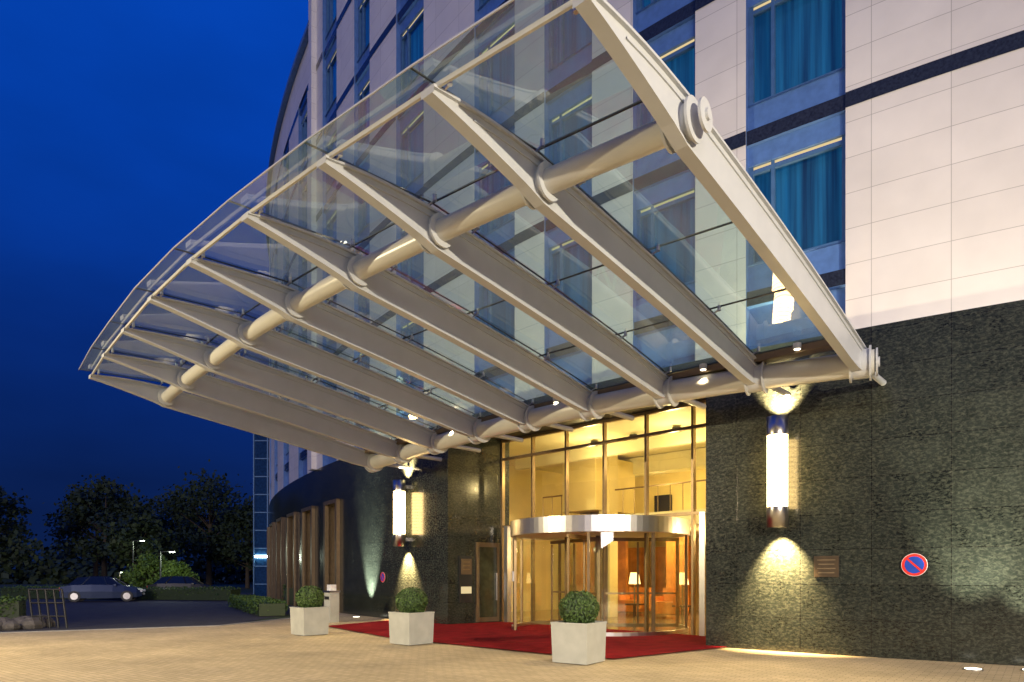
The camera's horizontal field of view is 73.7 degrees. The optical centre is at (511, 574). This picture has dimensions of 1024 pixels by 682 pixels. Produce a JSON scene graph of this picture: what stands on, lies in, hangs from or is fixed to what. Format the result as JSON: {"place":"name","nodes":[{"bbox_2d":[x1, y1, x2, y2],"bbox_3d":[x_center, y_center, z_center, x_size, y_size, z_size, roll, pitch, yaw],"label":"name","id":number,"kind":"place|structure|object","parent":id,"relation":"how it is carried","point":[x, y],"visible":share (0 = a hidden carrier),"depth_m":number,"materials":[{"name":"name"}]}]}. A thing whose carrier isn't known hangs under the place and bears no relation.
{"place":"outdoors","nodes":[
{"label":"outdoors","id":0,"kind":"place"},
{"bbox_2d":[0,577,289,621],"bbox_3d":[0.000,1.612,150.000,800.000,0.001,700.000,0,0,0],"label":"ground","id":1,"kind":"structure","parent":0,"point":[243,589],"depth_m":91.50,"materials":[{"name":"green plant"}]},
{"bbox_2d":[0,486,42,568],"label":"tree","id":2,"kind":"object","parent":1,"relation":"on","point":[23,537],"visible":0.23,"depth_m":70.73,"materials":[{"name":"green plant"}]},
{"bbox_2d":[0,486,47,572],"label":"tree","id":3,"kind":"object","parent":1,"relation":"on","point":[14,549],"visible":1,"depth_m":60.84,"materials":[{"name":"green plant"}]},
{"bbox_2d":[42,475,139,576],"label":"tree","id":4,"kind":"object","parent":1,"relation":"on","point":[88,532],"visible":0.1,"depth_m":81.36,"materials":[{"name":"green plant"}]},
{"bbox_2d":[44,474,161,576],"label":"tree","id":5,"kind":"object","parent":1,"relation":"on","point":[84,511],"visible":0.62,"depth_m":71.37,"materials":[{"name":"green plant"}]},
{"bbox_2d":[0,541,252,583],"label":"distant trees","id":6,"kind":"object","parent":1,"relation":"on","point":[52,567],"visible":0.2,"depth_m":112.17,"materials":[{"name":"green plant"}]},
{"bbox_2d":[91,513,185,585],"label":"tree","id":7,"kind":"object","parent":1,"relation":"on","point":[121,534],"visible":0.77,"depth_m":65.00,"materials":[{"name":"green plant"}]},
{"bbox_2d":[132,540,145,570],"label":"street lamp","id":8,"kind":"object","parent":1,"relation":"on","point":[133,551],"visible":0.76,"depth_m":59.97,"materials":[{"name":"metal"}]},
{"bbox_2d":[140,486,206,560],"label":"tree","id":9,"kind":"object","parent":1,"relation":"on","point":[160,515],"visible":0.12,"depth_m":85.26,"materials":[{"name":"green plant"}]},
{"bbox_2d":[152,459,252,584],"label":"tree","id":10,"kind":"object","parent":1,"relation":"on","point":[213,493],"visible":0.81,"depth_m":78.06,"materials":[{"name":"green plant"}]},
{"bbox_2d":[195,495,252,587],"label":"tree","id":11,"kind":"object","parent":1,"relation":"on","point":[235,547],"visible":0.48,"depth_m":78.52,"materials":[{"name":"green plant"}]},
{"bbox_2d":[282,584,292,603],"bbox_3d":[-14.242,1.077,42.997,1.120,1.160,15.149,0,0,-21],"label":"hedge","id":12,"kind":"object","parent":1,"relation":"on","point":[284,592],"visible":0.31,"depth_m":35.95,"materials":[{"name":"green plant"}]},
{"bbox_2d":[0,593,297,631],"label":"asphalt road","id":13,"kind":"structure","parent":0,"point":[101,613],"depth_m":28.09,"materials":[{"name":"grey asphalt"}]},
{"bbox_2d":[0,594,26,618],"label":"shrub","id":14,"kind":"object","parent":13,"relation":"on","point":[13,607],"visible":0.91,"depth_m":20.78,"materials":[{"name":"green plant"}]},
{"bbox_2d":[0,616,55,630],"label":"rock pile","id":15,"kind":"object","parent":13,"relation":"on","point":[21,622],"visible":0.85,"depth_m":20.03,"materials":[{"name":"grey stone"}]},
{"bbox_2d":[27,588,67,627],"bbox_3d":[-13.925,1.014,20.475,1.309,1.187,0.209,0,0,0],"label":"metal barrier","id":16,"kind":"object","parent":13,"relation":"on","point":[48,615],"visible":0.97,"depth_m":20.47,"materials":[{"name":"grey metal"}]},
{"bbox_2d":[59,576,145,601],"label":"parked car","id":17,"kind":"object","parent":13,"relation":"on","point":[80,589],"visible":1,"depth_m":40.22,"materials":[{"name":"paint"}]},
{"bbox_2d":[0,585,240,600],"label":"hedge","id":18,"kind":"object","parent":13,"relation":"on","point":[187,593],"visible":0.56,"depth_m":42.63,"materials":[{"name":"green plant"}]},
{"bbox_2d":[117,549,170,586],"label":"tree","id":19,"kind":"object","parent":13,"relation":"on","point":[147,565],"visible":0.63,"depth_m":51.26,"materials":[{"name":"green plant"}]},
{"bbox_2d":[0,618,289,632],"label":"kerb","id":20,"kind":"structure","parent":13,"relation":"on","point":[143,627],"depth_m":20.18,"materials":[{"name":"concrete"}]},
{"bbox_2d":[159,550,176,578],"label":"street lamp","id":21,"kind":"object","parent":13,"relation":"on","point":[160,575],"visible":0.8,"depth_m":46.95,"materials":[{"name":"metal"}]},
{"bbox_2d":[154,560,199,580],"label":"tree","id":22,"kind":"object","parent":13,"relation":"on","point":[173,568],"visible":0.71,"depth_m":50.54,"materials":[{"name":"green plant"}]},
{"bbox_2d":[147,576,218,588],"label":"parked car","id":23,"kind":"object","parent":13,"relation":"on","point":[176,581],"visible":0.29,"depth_m":46.22,"materials":[{"name":"paint"}]},
{"bbox_2d":[228,594,287,615],"bbox_3d":[-11.356,1.290,30.097,1.312,0.792,8.997,0,0,-29],"label":"hedge","id":24,"kind":"object","parent":13,"relation":"on","point":[258,605],"visible":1,"depth_m":26.75,"materials":[{"name":"green plant"}]},
{"bbox_2d":[253,433,268,596],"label":"glass wing","id":25,"kind":"structure","parent":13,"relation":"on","point":[260,484],"depth_m":49.50,"materials":[{"name":"blue glass"}]},
{"bbox_2d":[306,120,306,223],"bbox_3d":[-6.563,-18.055,35.898,26.560,22.850,44.470,0,0,0],"label":"window glass","id":26,"kind":"object","parent":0,"point":[306,190],"visible":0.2,"depth_m":33.69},
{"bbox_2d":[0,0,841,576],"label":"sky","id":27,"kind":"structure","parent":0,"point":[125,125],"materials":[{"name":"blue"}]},
{"bbox_2d":[0,613,1023,681],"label":"brick pavement","id":28,"kind":"structure","parent":0,"point":[272,651],"depth_m":12.27,"materials":[{"name":"beige brick"}]},
{"bbox_2d":[267,499,339,612],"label":"ground floor windows","id":29,"kind":"structure","parent":28,"relation":"on","point":[331,542],"depth_m":33.02,"materials":[{"name":"brown wood"}]},
{"bbox_2d":[290,585,329,635],"bbox_3d":[-5.392,0.936,18.151,0.773,1.298,0.772,0,0,45],"label":"planter with boxwood","id":30,"kind":"object","parent":28,"relation":"on","point":[309,614],"visible":1,"depth_m":17.91,"materials":[{"name":"concrete"}]},
{"bbox_2d":[323,585,339,622],"bbox_3d":[-6.052,0.970,22.898,0.440,1.260,0.406,0,0,45],"label":"waste bin","id":31,"kind":"object","parent":28,"relation":"on","point":[331,596],"visible":0.93,"depth_m":22.76,"materials":[{"name":"metal"}]},
{"bbox_2d":[388,587,434,644],"bbox_3d":[-2.332,0.935,15.747,0.771,1.300,0.776,0,0,42],"label":"planter with boxwood","id":32,"kind":"object","parent":28,"relation":"on","point":[411,621],"visible":1,"depth_m":15.50,"materials":[{"name":"concrete"}]},
{"bbox_2d":[329,620,723,658],"bbox_3d":[-0.419,1.572,18.628,6.025,0.001,12.576,0,0,-45],"label":"red carpet","id":33,"kind":"object","parent":28,"relation":"on","point":[536,638],"visible":0.61,"depth_m":16.76,"materials":[{"name":"red carpet"}]},
{"bbox_2d":[510,514,689,635],"bbox_3d":[2.523,0.030,19.870,5.140,3.100,5.140,0,0,0],"label":"revolving door","id":34,"kind":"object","parent":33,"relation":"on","point":[554,528],"visible":0.89,"depth_m":17.79,"materials":[{"name":"metal"}]},
{"bbox_2d":[512,532,687,631],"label":"door posts and wings","id":35,"kind":"object","parent":33,"relation":"on","point":[598,539],"visible":0.67,"depth_m":19.82},
{"bbox_2d":[550,590,606,664],"bbox_3d":[1.214,0.932,12.449,0.773,1.306,0.768,0,0,35],"label":"planter with boxwood","id":36,"kind":"object","parent":28,"relation":"on","point":[578,634],"visible":1,"depth_m":12.20,"materials":[{"name":"concrete"}]},
{"bbox_2d":[501,400,705,635],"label":"curtain wall mullions","id":37,"kind":"object","parent":28,"relation":"on","point":[506,572],"visible":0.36,"depth_m":19.85,"materials":[{"name":"metal"}]},
{"bbox_2d":[513,537,513,625],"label":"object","id":38,"kind":"structure","parent":37,"relation":"attached to","point":[513,582],"depth_m":19.58,"materials":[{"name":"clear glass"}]},
{"bbox_2d":[509,407,705,634],"bbox_3d":[6.833,-1.500,23.336,20.380,6.200,20.406,0,0,0],"label":"lobby shell","id":39,"kind":"object","parent":28,"relation":"on","point":[548,480],"visible":0.04,"depth_m":29.67},
{"bbox_2d":[269,300,1023,665],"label":"granite plinth","id":40,"kind":"structure","parent":28,"relation":"on","point":[921,450],"depth_m":13.49,"materials":[{"name":"black stone"}]},
{"bbox_2d":[380,572,384,581],"bbox_3d":[-4.699,0.100,24.919,0.085,0.380,0.380,0,0,-37],"label":"no parking sign","id":41,"kind":"object","parent":40,"relation":"attached to","point":[382,576],"visible":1,"depth_m":24.89,"materials":[{"name":"metal"}]},
{"bbox_2d":[393,480,408,546],"bbox_3d":[-3.799,-2.080,23.318,0.430,2.240,0.595,0,0,28],"label":"wall lamp","id":42,"kind":"object","parent":40,"relation":"attached to","point":[400,487],"visible":1,"depth_m":23.07,"materials":[{"name":"glass"}]},
{"bbox_2d":[459,556,471,602],"bbox_3d":[-1.482,0.150,21.914,0.500,1.500,0.089,0,0,-39],"label":"menu board","id":43,"kind":"object","parent":40,"relation":"attached to","point":[465,579],"visible":1,"depth_m":21.86,"materials":[{"name":"black paint"}]},
{"bbox_2d":[79,0,885,472],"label":"entrance canopy","id":44,"kind":"object","parent":40,"relation":"on","point":[681,126],"visible":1,"depth_m":11.46,"materials":[{"name":"metal"}]},
{"bbox_2d":[476,542,498,621],"bbox_3d":[-0.776,0.250,22.473,0.950,2.600,0.130,0,0,-39],"label":"door leaf","id":45,"kind":"object","parent":40,"relation":"attached to","point":[487,582],"visible":1,"depth_m":22.44,"materials":[{"name":"brown metal"}]},
{"bbox_2d":[265,0,1023,503],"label":"stone facade","id":46,"kind":"structure","parent":40,"relation":"on","point":[935,152],"depth_m":14.66,"materials":[{"name":"stone"}]},
{"bbox_2d":[308,0,315,470],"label":"corner pilaster","id":47,"kind":"object","parent":46,"relation":"attached to","point":[312,141],"visible":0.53,"depth_m":31.20,"materials":[{"name":"white stone"}]},
{"bbox_2d":[270,0,845,500],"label":"window frames","id":48,"kind":"structure","parent":46,"relation":"attached to","point":[796,78],"depth_m":16.40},
{"bbox_2d":[766,415,788,527],"bbox_3d":[5.415,-2.080,13.961,0.430,2.240,0.595,0,0,13],"label":"wall lamp","id":49,"kind":"object","parent":40,"relation":"attached to","point":[777,507],"visible":1,"depth_m":13.71,"materials":[{"name":"glass"}]},
{"bbox_2d":[814,556,838,576],"bbox_3d":[6.285,-0.160,13.647,0.460,0.420,0.036,0,0,36],"label":"wall plaque","id":50,"kind":"object","parent":40,"relation":"attached to","point":[826,566],"depth_m":13.63,"materials":[{"name":"brown metal"}]},
{"bbox_2d":[901,553,927,575],"bbox_3d":[7.531,-0.180,12.776,0.430,0.430,0.085,0,0,34],"label":"no parking sign","id":51,"kind":"object","parent":40,"relation":"attached to","point":[914,564],"visible":1,"depth_m":12.74,"materials":[{"name":"metal"}]},
{"bbox_2d":[962,667,983,670],"bbox_3d":[7.725,1.587,11.437,0.300,0.026,0.300,0,0,0],"label":"ground uplight","id":52,"kind":"object","parent":28,"relation":"on","point":[972,669],"visible":1,"depth_m":11.36,"materials":[{"name":"metal"}]},
{"bbox_2d":[515,426,705,616],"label":"lobby fittings","id":53,"kind":"object","parent":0,"point":[585,480],"visible":0.28,"depth_m":25.57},
{"bbox_2d":[625,572,690,619],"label":"lobby table lamps","id":54,"kind":"object","parent":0,"point":[633,578],"visible":0.27,"depth_m":24.89,"materials":[{"name":"white fabric"}]}
]}

